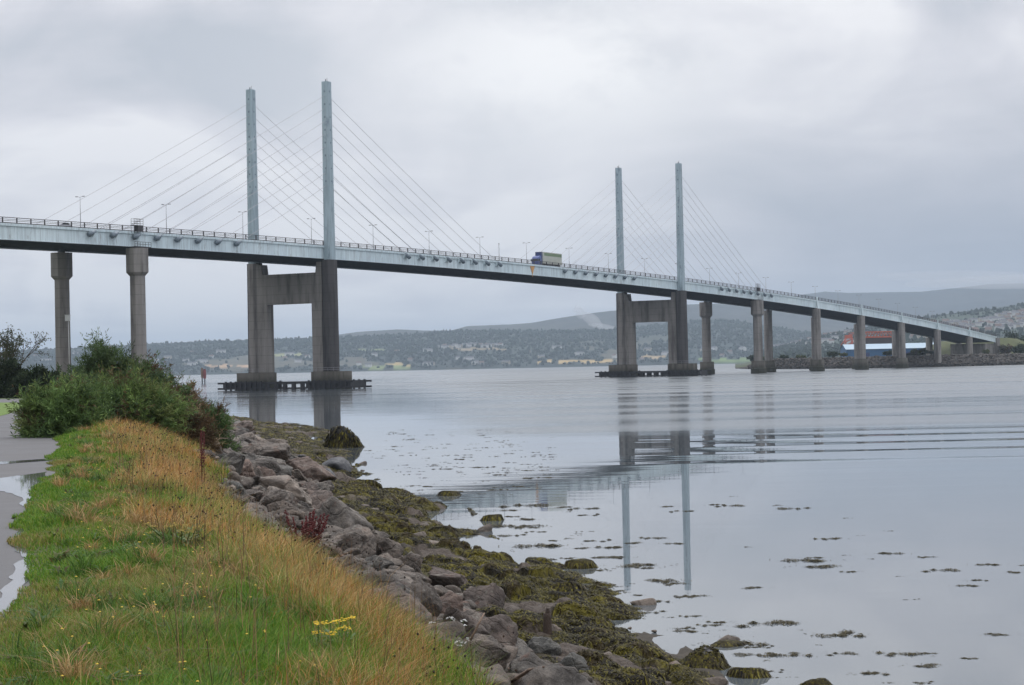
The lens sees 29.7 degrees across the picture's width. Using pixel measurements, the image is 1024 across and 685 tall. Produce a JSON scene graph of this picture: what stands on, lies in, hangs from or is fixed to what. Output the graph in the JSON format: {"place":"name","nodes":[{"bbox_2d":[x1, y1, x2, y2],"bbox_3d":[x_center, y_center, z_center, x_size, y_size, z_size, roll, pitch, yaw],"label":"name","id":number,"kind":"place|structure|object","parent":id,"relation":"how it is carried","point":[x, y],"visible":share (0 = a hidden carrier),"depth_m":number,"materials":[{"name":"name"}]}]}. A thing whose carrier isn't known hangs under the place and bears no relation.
{"place":"outdoors","nodes":[
{"label":"outdoors","id":0,"kind":"place"},
{"bbox_2d":[0,402,21,415],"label":"lawn","id":1,"kind":"structure","parent":0,"point":[3,411],"depth_m":107.26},
{"bbox_2d":[0,399,60,603],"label":"path","id":2,"kind":"structure","parent":0,"point":[17,448],"depth_m":36.57,"materials":[{"name":"asphalt"}]},
{"bbox_2d":[0,472,44,617],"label":"puddle","id":3,"kind":"object","parent":2,"relation":"on","point":[19,485],"visible":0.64,"depth_m":19.48,"materials":[{"name":"grey liquid"}]},
{"bbox_2d":[0,459,49,463],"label":"puddle","id":4,"kind":"object","parent":2,"relation":"on","point":[8,462],"visible":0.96,"depth_m":39.06,"materials":[{"name":"grey liquid"}]},
{"bbox_2d":[0,413,728,684],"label":"ground","id":5,"kind":"structure","parent":0,"point":[683,652],"depth_m":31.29,"materials":[{"name":"plant"}]},
{"bbox_2d":[0,357,35,397],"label":"shrub","id":6,"kind":"object","parent":5,"relation":"on","point":[10,369],"visible":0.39,"depth_m":163.50,"materials":[{"name":"plant"}]},
{"bbox_2d":[2,363,61,397],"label":"shrub","id":7,"kind":"object","parent":5,"relation":"on","point":[22,379],"visible":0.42,"depth_m":158.79,"materials":[{"name":"plant"}]},
{"bbox_2d":[3,368,123,439],"bbox_3d":[-12.704,1.809,54.939,3.577,2.176,3.353,-1,-1,0],"label":"gorse bush","id":8,"kind":"object","parent":5,"relation":"on","point":[46,410],"visible":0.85,"depth_m":54.36,"materials":[{"name":"plant"}]},
{"bbox_2d":[44,362,108,390],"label":"gorse bush","id":9,"kind":"object","parent":5,"relation":"on","point":[82,375],"visible":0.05,"depth_m":66.00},
{"bbox_2d":[44,327,143,387],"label":"gorse bush","id":10,"kind":"object","parent":5,"relation":"on","point":[107,355],"visible":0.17,"depth_m":68.69,"materials":[{"name":"plant"}]},
{"bbox_2d":[59,357,205,433],"bbox_3d":[-12.205,1.708,59.931,5.218,2.615,4.570,-1,-1,0],"label":"gorse bush","id":11,"kind":"object","parent":5,"relation":"on","point":[142,402],"visible":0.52,"depth_m":59.24,"materials":[{"name":"plant"}]},
{"bbox_2d":[118,350,190,398],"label":"gorse bush","id":12,"kind":"object","parent":5,"relation":"on","point":[158,372],"visible":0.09,"depth_m":70.83,"materials":[{"name":"plant"}]},
{"bbox_2d":[144,380,212,433],"bbox_3d":[-11.744,2.271,63.770,3.391,2.162,3.210,-2,-1,33],"label":"gorse bush","id":13,"kind":"object","parent":5,"relation":"on","point":[177,395],"visible":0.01,"depth_m":63.80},
{"bbox_2d":[143,519,218,547],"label":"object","id":14,"kind":"object","parent":5,"relation":"on","point":[187,541],"visible":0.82,"depth_m":19.58,"materials":[{"name":"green plant"}]},
{"bbox_2d":[166,368,202,409],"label":"gorse bush","id":15,"kind":"object","parent":5,"relation":"on","point":[175,386],"visible":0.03,"depth_m":73.97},
{"bbox_2d":[146,394,227,451],"bbox_3d":[-10.643,2.661,61.979,3.147,2.091,2.902,-1,-1,0],"label":"gorse bush","id":16,"kind":"object","parent":5,"relation":"on","point":[198,421],"visible":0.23,"depth_m":61.77,"materials":[{"name":"plant"}]},
{"bbox_2d":[182,380,215,411],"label":"gorse bush","id":17,"kind":"object","parent":5,"relation":"on","point":[194,391],"visible":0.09,"depth_m":78.80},
{"bbox_2d":[198,430,207,484],"bbox_3d":[-5.848,2.224,36.482,0.241,1.152,0.241,-1,-1,9],"label":"dock plant","id":18,"kind":"object","parent":5,"relation":"on","point":[201,451],"visible":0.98,"depth_m":36.44,"materials":[{"name":"brown plant"}]},
{"bbox_2d":[193,396,241,452],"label":"gorse bush","id":19,"kind":"object","parent":5,"relation":"on","point":[224,422],"visible":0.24,"depth_m":71.79,"materials":[{"name":"plant"}]},
{"bbox_2d":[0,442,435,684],"bbox_3d":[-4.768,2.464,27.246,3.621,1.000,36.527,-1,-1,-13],"label":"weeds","id":20,"kind":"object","parent":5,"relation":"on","point":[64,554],"visible":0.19,"depth_m":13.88,"materials":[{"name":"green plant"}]},
{"bbox_2d":[219,452,245,474],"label":"boulder","id":21,"kind":"object","parent":5,"relation":"on","point":[236,460],"visible":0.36,"depth_m":51.35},
{"bbox_2d":[220,481,246,495],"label":"boulder","id":22,"kind":"object","parent":5,"relation":"on","point":[238,486],"visible":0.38,"depth_m":41.02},
{"bbox_2d":[42,462,440,681],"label":"wildflowers","id":23,"kind":"object","parent":5,"relation":"on","point":[162,583],"visible":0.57,"depth_m":13.62,"materials":[{"name":"yellow plant"}]},
{"bbox_2d":[235,420,252,431],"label":"boulder","id":24,"kind":"object","parent":5,"relation":"on","point":[248,425],"visible":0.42,"depth_m":129.39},
{"bbox_2d":[240,431,254,439],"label":"boulder","id":25,"kind":"object","parent":5,"relation":"on","point":[250,435],"visible":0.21,"depth_m":89.74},
{"bbox_2d":[240,459,255,477],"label":"boulder","id":26,"kind":"object","parent":5,"relation":"on","point":[247,470],"visible":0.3,"depth_m":52.27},
{"bbox_2d":[239,444,258,454],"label":"boulder","id":27,"kind":"object","parent":5,"relation":"on","point":[246,448],"visible":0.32,"depth_m":77.23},
{"bbox_2d":[246,489,261,500],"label":"boulder","id":28,"kind":"object","parent":5,"relation":"on","point":[257,493],"visible":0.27,"depth_m":43.30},
{"bbox_2d":[244,506,279,527],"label":"boulder","id":29,"kind":"object","parent":5,"relation":"on","point":[260,510],"visible":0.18,"depth_m":31.37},
{"bbox_2d":[246,454,284,461],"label":"boulder","id":30,"kind":"object","parent":5,"relation":"on","point":[251,457],"visible":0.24,"depth_m":70.62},
{"bbox_2d":[250,457,281,475],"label":"boulder","id":31,"kind":"object","parent":5,"relation":"on","point":[268,463],"visible":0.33,"depth_m":60.67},
{"bbox_2d":[257,466,276,476],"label":"boulder","id":32,"kind":"object","parent":5,"relation":"on","point":[265,471],"visible":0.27,"depth_m":58.41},
{"bbox_2d":[248,441,290,461],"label":"boulder","id":33,"kind":"object","parent":5,"relation":"on","point":[281,450],"visible":0.41,"depth_m":78.67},
{"bbox_2d":[259,486,293,505],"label":"boulder","id":34,"kind":"object","parent":5,"relation":"on","point":[273,494],"visible":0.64,"depth_m":42.20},
{"bbox_2d":[266,438,287,442],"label":"boulder","id":35,"kind":"object","parent":5,"relation":"on","point":[273,440],"visible":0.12,"depth_m":104.67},
{"bbox_2d":[258,475,311,505],"bbox_3d":[-5.940,4.010,50.168,1.584,1.229,1.546,11,3,-11],"label":"boulder","id":36,"kind":"object","parent":5,"relation":"on","point":[287,482],"visible":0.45,"depth_m":49.57,"materials":[{"name":"stone"}]},
{"bbox_2d":[266,500,304,519],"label":"boulder","id":37,"kind":"object","parent":5,"relation":"on","point":[291,509],"visible":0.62,"depth_m":40.86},
{"bbox_2d":[278,464,292,475],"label":"boulder","id":38,"kind":"object","parent":5,"relation":"on","point":[286,469],"visible":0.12,"depth_m":64.41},
{"bbox_2d":[291,469,308,481],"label":"boulder","id":39,"kind":"object","parent":5,"relation":"on","point":[298,474],"visible":0.47,"depth_m":71.96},
{"bbox_2d":[284,509,328,547],"bbox_3d":[-2.560,2.442,24.352,0.556,0.670,0.460,-1,-1,-20],"label":"dock plant","id":40,"kind":"object","parent":5,"relation":"on","point":[317,530],"visible":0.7,"depth_m":24.33,"materials":[{"name":"red plant"}]},
{"bbox_2d":[300,482,318,493],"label":"boulder","id":41,"kind":"object","parent":5,"relation":"on","point":[311,487],"visible":0.45,"depth_m":64.76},
{"bbox_2d":[285,456,336,481],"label":"boulder","id":42,"kind":"object","parent":5,"relation":"on","point":[307,467],"visible":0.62,"depth_m":76.72,"materials":[{"name":"stone"}]},
{"bbox_2d":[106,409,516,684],"bbox_3d":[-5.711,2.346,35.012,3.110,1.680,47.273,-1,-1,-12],"label":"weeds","id":43,"kind":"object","parent":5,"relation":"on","point":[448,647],"visible":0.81,"depth_m":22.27,"materials":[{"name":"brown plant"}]},
{"bbox_2d":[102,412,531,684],"bbox_3d":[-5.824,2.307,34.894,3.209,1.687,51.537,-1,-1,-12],"label":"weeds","id":44,"kind":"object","parent":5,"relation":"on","point":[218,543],"visible":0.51,"depth_m":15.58,"materials":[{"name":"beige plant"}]},
{"bbox_2d":[310,489,333,508],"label":"boulder","id":45,"kind":"object","parent":5,"relation":"on","point":[319,497],"visible":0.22,"depth_m":52.20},
{"bbox_2d":[315,482,331,490],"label":"boulder","id":46,"kind":"object","parent":5,"relation":"on","point":[323,486],"visible":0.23,"depth_m":66.34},
{"bbox_2d":[312,620,336,648],"bbox_3d":[-1.301,2.071,13.301,0.205,0.324,0.294,-1,-1,-18],"label":"ragwort","id":47,"kind":"object","parent":5,"relation":"on","point":[326,630],"visible":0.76,"depth_m":13.28,"materials":[{"name":"yellow plant"}]},
{"bbox_2d":[322,544,345,557],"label":"boulder","id":48,"kind":"object","parent":5,"relation":"on","point":[337,550],"visible":0.14,"depth_m":29.47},
{"bbox_2d":[322,457,351,471],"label":"boulder","id":49,"kind":"object","parent":5,"relation":"on","point":[339,463],"visible":0.58,"depth_m":91.63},
{"bbox_2d":[323,425,363,447],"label":"boulder","id":50,"kind":"object","parent":5,"relation":"on","point":[340,436],"visible":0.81,"depth_m":127.09,"materials":[{"name":"stone"}]},
{"bbox_2d":[314,496,373,530],"bbox_3d":[-3.812,4.042,42.966,1.841,1.299,1.128,-2,-1,41],"label":"boulder","id":51,"kind":"object","parent":5,"relation":"on","point":[341,514],"visible":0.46,"depth_m":42.40,"materials":[{"name":"stone"}]},
{"bbox_2d":[319,554,368,570],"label":"boulder","id":52,"kind":"object","parent":5,"relation":"on","point":[355,559],"visible":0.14,"depth_m":23.50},
{"bbox_2d":[337,616,360,649],"bbox_3d":[-1.161,2.104,13.566,0.280,0.352,0.328,-1,-1,0],"label":"ragwort","id":53,"kind":"object","parent":5,"relation":"on","point":[348,618],"visible":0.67,"depth_m":13.59,"materials":[{"name":"yellow plant"}]},
{"bbox_2d":[330,525,376,557],"bbox_3d":[-3.157,3.981,38.197,0.932,0.695,1.051,-1,-1,0],"label":"boulder","id":54,"kind":"object","parent":5,"relation":"on","point":[364,538],"visible":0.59,"depth_m":37.99,"materials":[{"name":"stone"}]},
{"bbox_2d":[345,570,397,589],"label":"boulder","id":55,"kind":"object","parent":5,"relation":"on","point":[383,576],"visible":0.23,"depth_m":21.22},
{"bbox_2d":[362,479,382,488],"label":"boulder","id":56,"kind":"object","parent":5,"relation":"on","point":[375,483],"visible":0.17,"depth_m":81.16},
{"bbox_2d":[363,555,383,570],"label":"boulder","id":57,"kind":"object","parent":5,"relation":"on","point":[376,559],"visible":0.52,"depth_m":35.79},
{"bbox_2d":[379,556,394,568],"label":"boulder","id":58,"kind":"object","parent":5,"relation":"on","point":[387,563],"visible":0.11,"depth_m":36.55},
{"bbox_2d":[374,534,403,557],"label":"boulder","id":59,"kind":"object","parent":5,"relation":"on","point":[393,548],"visible":0.31,"depth_m":40.66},
{"bbox_2d":[377,569,416,579],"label":"boulder","id":60,"kind":"object","parent":5,"relation":"on","point":[413,576],"visible":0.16,"depth_m":32.11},
{"bbox_2d":[362,582,432,628],"bbox_3d":[-1.169,2.730,19.162,0.828,0.707,0.921,-1,-1,-23],"label":"boulder","id":61,"kind":"object","parent":5,"relation":"on","point":[397,590],"visible":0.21,"depth_m":18.93,"materials":[{"name":"stone"}]},
{"bbox_2d":[389,573,413,582],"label":"boulder","id":62,"kind":"object","parent":5,"relation":"on","point":[400,577],"visible":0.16,"depth_m":30.89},
{"bbox_2d":[386,581,422,604],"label":"boulder","id":63,"kind":"object","parent":5,"relation":"on","point":[403,586],"visible":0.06,"depth_m":20.87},
{"bbox_2d":[397,551,422,572],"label":"boulder","id":64,"kind":"object","parent":5,"relation":"on","point":[411,559],"visible":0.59,"depth_m":40.22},
{"bbox_2d":[404,578,442,616],"bbox_3d":[-1.163,3.140,22.997,0.602,0.673,0.693,-1,-1,-23],"label":"boulder","id":65,"kind":"object","parent":5,"relation":"on","point":[418,586],"visible":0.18,"depth_m":22.83,"materials":[{"name":"stone"}]},
{"bbox_2d":[428,567,467,586],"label":"boulder","id":66,"kind":"object","parent":5,"relation":"on","point":[440,576],"visible":0.5,"depth_m":38.88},
{"bbox_2d":[436,490,461,495],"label":"boulder","id":67,"kind":"object","parent":5,"relation":"on","point":[448,493],"visible":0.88,"depth_m":77.11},
{"bbox_2d":[440,591,462,613],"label":"boulder","id":68,"kind":"object","parent":5,"relation":"on","point":[452,599],"visible":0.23,"depth_m":28.56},
{"bbox_2d":[443,606,490,638],"bbox_3d":[-0.550,3.314,21.440,0.649,0.583,0.796,7,-38,-13],"label":"boulder","id":69,"kind":"object","parent":5,"relation":"on","point":[484,627],"visible":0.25,"depth_m":21.22,"materials":[{"name":"stone"}]},
{"bbox_2d":[198,432,740,684],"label":"rubble","id":70,"kind":"object","parent":5,"relation":"on","point":[248,482],"visible":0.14,"depth_m":37.00,"materials":[{"name":"stone"}]},
{"bbox_2d":[511,666,544,682],"bbox_3d":[0.150,3.022,17.560,0.051,0.372,1.445,-1,-1,-12],"label":"driftwood stick","id":71,"kind":"object","parent":70,"relation":"on","point":[522,674],"visible":0.72,"depth_m":17.80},
{"bbox_2d":[228,415,711,684],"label":"seaweed","id":72,"kind":"object","parent":5,"relation":"on","point":[424,550],"visible":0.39,"depth_m":43.86,"materials":[{"name":"plant"}]},
{"bbox_2d":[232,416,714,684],"bbox_3d":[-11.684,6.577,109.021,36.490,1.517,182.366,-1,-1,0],"label":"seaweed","id":73,"kind":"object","parent":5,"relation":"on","point":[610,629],"visible":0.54,"depth_m":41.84,"materials":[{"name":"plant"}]},
{"bbox_2d":[465,610,485,619],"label":"boulder","id":74,"kind":"object","parent":5,"relation":"on","point":[475,614],"visible":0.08,"depth_m":26.38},
{"bbox_2d":[463,583,505,609],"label":"boulder","id":75,"kind":"object","parent":5,"relation":"on","point":[485,596],"visible":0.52,"depth_m":36.07,"materials":[{"name":"stone"}]},
{"bbox_2d":[461,633,510,665],"bbox_3d":[-0.292,3.017,18.541,0.559,0.462,0.325,-1,-1,-13],"label":"boulder","id":76,"kind":"object","parent":5,"relation":"on","point":[492,644],"visible":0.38,"depth_m":18.41,"materials":[{"name":"stone"}]},
{"bbox_2d":[480,514,503,520],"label":"boulder","id":77,"kind":"object","parent":5,"relation":"on","point":[494,517],"visible":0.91,"depth_m":64.13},
{"bbox_2d":[482,614,518,654],"bbox_3d":[-0.223,3.892,25.321,0.822,0.697,0.642,12,-10,36],"label":"boulder","id":78,"kind":"object","parent":5,"relation":"on","point":[501,625],"visible":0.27,"depth_m":25.13,"materials":[{"name":"stone"}]},
{"bbox_2d":[516,638,529,654],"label":"boulder","id":79,"kind":"object","parent":5,"relation":"on","point":[522,646],"visible":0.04,"depth_m":27.11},
{"bbox_2d":[509,652,550,684],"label":"boulder","id":80,"kind":"object","parent":5,"relation":"on","point":[524,662],"visible":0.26,"depth_m":18.51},
{"bbox_2d":[527,636,561,655],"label":"boulder","id":81,"kind":"object","parent":5,"relation":"on","point":[547,645],"visible":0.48,"depth_m":30.79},
{"bbox_2d":[543,608,551,634],"bbox_3d":[0.616,5.027,33.462,0.165,0.845,0.167,-1,-1,0],"label":"mooring post","id":82,"kind":"object","parent":5,"relation":"on","point":[547,624],"visible":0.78,"depth_m":33.41,"materials":[{"name":"brown wood"}]},
{"bbox_2d":[522,663,593,684],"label":"boulder","id":83,"kind":"object","parent":5,"relation":"on","point":[556,674],"visible":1,"depth_m":16.85,"materials":[{"name":"stone"}]},
{"bbox_2d":[548,581,584,591],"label":"boulder","id":84,"kind":"object","parent":5,"relation":"on","point":[568,586],"visible":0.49,"depth_m":43.02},
{"bbox_2d":[559,652,589,670],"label":"boulder","id":85,"kind":"object","parent":5,"relation":"on","point":[577,661],"visible":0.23,"depth_m":27.86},
{"bbox_2d":[563,558,598,568],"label":"boulder","id":86,"kind":"object","parent":5,"relation":"on","point":[582,563],"visible":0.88,"depth_m":48.58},
{"bbox_2d":[680,645,730,670],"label":"boulder","id":87,"kind":"object","parent":5,"relation":"on","point":[707,656],"visible":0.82,"depth_m":32.19,"materials":[{"name":"plant"}]},
{"bbox_2d":[710,639,745,647],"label":"boulder","id":88,"kind":"object","parent":5,"relation":"on","point":[727,643],"visible":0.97,"depth_m":34.74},
{"bbox_2d":[725,667,771,678],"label":"boulder","id":89,"kind":"object","parent":5,"relation":"on","point":[746,673],"visible":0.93,"depth_m":31.25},
{"bbox_2d":[800,678,831,684],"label":"boulder","id":90,"kind":"object","parent":5,"relation":"on","point":[820,681],"visible":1,"depth_m":29.99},
{"bbox_2d":[19,318,802,374],"bbox_3d":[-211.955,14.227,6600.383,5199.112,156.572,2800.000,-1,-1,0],"label":"hillside","id":91,"kind":"structure","parent":0,"point":[234,363],"depth_m":5416.36,"materials":[{"name":"plant"}]},
{"bbox_2d":[0,318,823,372],"bbox_3d":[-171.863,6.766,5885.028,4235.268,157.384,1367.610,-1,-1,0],"label":"woods","id":92,"kind":"object","parent":91,"relation":"on","point":[448,335],"visible":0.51,"depth_m":5824.39,"materials":[{"name":"plant"}]},
{"bbox_2d":[0,0,1023,351],"label":"sky","id":93,"kind":"structure","parent":0,"point":[844,146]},
{"bbox_2d":[167,363,1023,684],"bbox_3d":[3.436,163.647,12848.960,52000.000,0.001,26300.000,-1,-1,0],"label":"water","id":94,"kind":"structure","parent":0,"point":[869,467],"depth_m":78.70,"materials":[{"name":"grey liquid"}]},
{"bbox_2d":[0,79,999,390],"bbox_3d":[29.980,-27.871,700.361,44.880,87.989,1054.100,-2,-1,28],"label":"cable stayed bridge","id":95,"kind":"structure","parent":94,"relation":"in","point":[138,245],"depth_m":538.32,"materials":[{"name":"paint"}]},
{"bbox_2d":[531,252,561,266],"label":"lorry","id":96,"kind":"object","parent":95,"relation":"on","point":[548,257],"visible":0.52,"depth_m":648.44,"materials":[{"name":"blue paint"}]},
{"bbox_2d":[498,543,567,548],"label":"seaweed clump","id":97,"kind":"object","parent":94,"relation":"on","point":[542,545],"visible":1,"depth_m":54.69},
{"bbox_2d":[736,619,798,626],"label":"seaweed clump","id":98,"kind":"object","parent":94,"relation":"on","point":[754,622],"visible":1,"depth_m":37.57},
{"bbox_2d":[749,651,826,656],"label":"seaweed clump","id":99,"kind":"object","parent":94,"relation":"on","point":[792,654],"visible":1,"depth_m":33.47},
{"bbox_2d":[779,558,843,561],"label":"seaweed clump","id":100,"kind":"object","parent":94,"relation":"on","point":[810,560],"visible":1,"depth_m":49.23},
{"bbox_2d":[805,629,864,637],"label":"seaweed clump","id":101,"kind":"object","parent":94,"relation":"on","point":[842,634],"visible":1,"depth_m":35.78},
{"bbox_2d":[876,650,933,655],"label":"seaweed clump","id":102,"kind":"object","parent":94,"relation":"on","point":[892,653],"visible":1,"depth_m":33.34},
{"bbox_2d":[339,304,867,336],"bbox_3d":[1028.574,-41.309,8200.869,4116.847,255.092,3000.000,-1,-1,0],"label":"hillside","id":103,"kind":"structure","parent":0,"point":[607,320],"depth_m":7887.03,"materials":[{"name":"plant"}]},
{"bbox_2d":[735,353,1023,368],"bbox_3d":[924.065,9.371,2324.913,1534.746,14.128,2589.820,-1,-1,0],"label":"shore","id":104,"kind":"structure","parent":0,"point":[741,366],"depth_m":1080.97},
{"bbox_2d":[865,331,891,343],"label":"shed","id":105,"kind":"structure","parent":104,"relation":"on","point":[879,339],"depth_m":1500.04,"materials":[{"name":"red paint"}]},
{"bbox_2d":[840,343,933,356],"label":"warehouse","id":106,"kind":"structure","parent":104,"relation":"on","point":[874,349],"depth_m":1331.40,"materials":[{"name":"metal"}]},
{"bbox_2d":[998,343,1012,353],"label":"broadleaf tree","id":107,"kind":"object","parent":104,"relation":"on","point":[1004,349],"visible":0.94,"depth_m":1148.52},
{"bbox_2d":[775,306,1023,357],"bbox_3d":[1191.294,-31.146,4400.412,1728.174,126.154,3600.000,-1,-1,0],"label":"hillside","id":108,"kind":"structure","parent":0,"point":[962,317],"depth_m":3886.38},
{"bbox_2d":[752,302,1023,360],"bbox_3d":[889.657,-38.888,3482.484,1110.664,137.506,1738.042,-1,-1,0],"label":"woods","id":109,"kind":"object","parent":108,"relation":"on","point":[790,350],"visible":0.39,"depth_m":3501.89,"materials":[{"name":"plant"}]},
{"bbox_2d":[797,283,1023,317],"bbox_3d":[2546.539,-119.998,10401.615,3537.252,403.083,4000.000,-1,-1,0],"label":"hills","id":110,"kind":"structure","parent":0,"point":[938,302],"depth_m":10049.15,"materials":[{"name":"grey"}]},
{"bbox_2d":[906,338,1023,355],"bbox_3d":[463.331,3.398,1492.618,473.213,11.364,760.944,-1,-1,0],"label":"embankment","id":111,"kind":"structure","parent":0,"point":[945,347],"depth_m":1164.01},
{"bbox_2d":[1003,330,1018,338],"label":"broadleaf tree","id":112,"kind":"object","parent":111,"relation":"on","point":[1013,335],"visible":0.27,"depth_m":1189.16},
{"bbox_2d":[1010,342,1023,352],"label":"broadleaf tree","id":113,"kind":"object","parent":111,"relation":"on","point":[1019,348],"visible":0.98,"depth_m":1138.64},
{"label":"land","id":114,"kind":"structure","parent":0,"visible":0},
{"bbox_2d":[0,322,51,381],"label":"elder tree","id":115,"kind":"object","parent":114,"relation":"on","point":[7,346],"visible":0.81,"depth_m":167.86,"materials":[{"name":"plant"}]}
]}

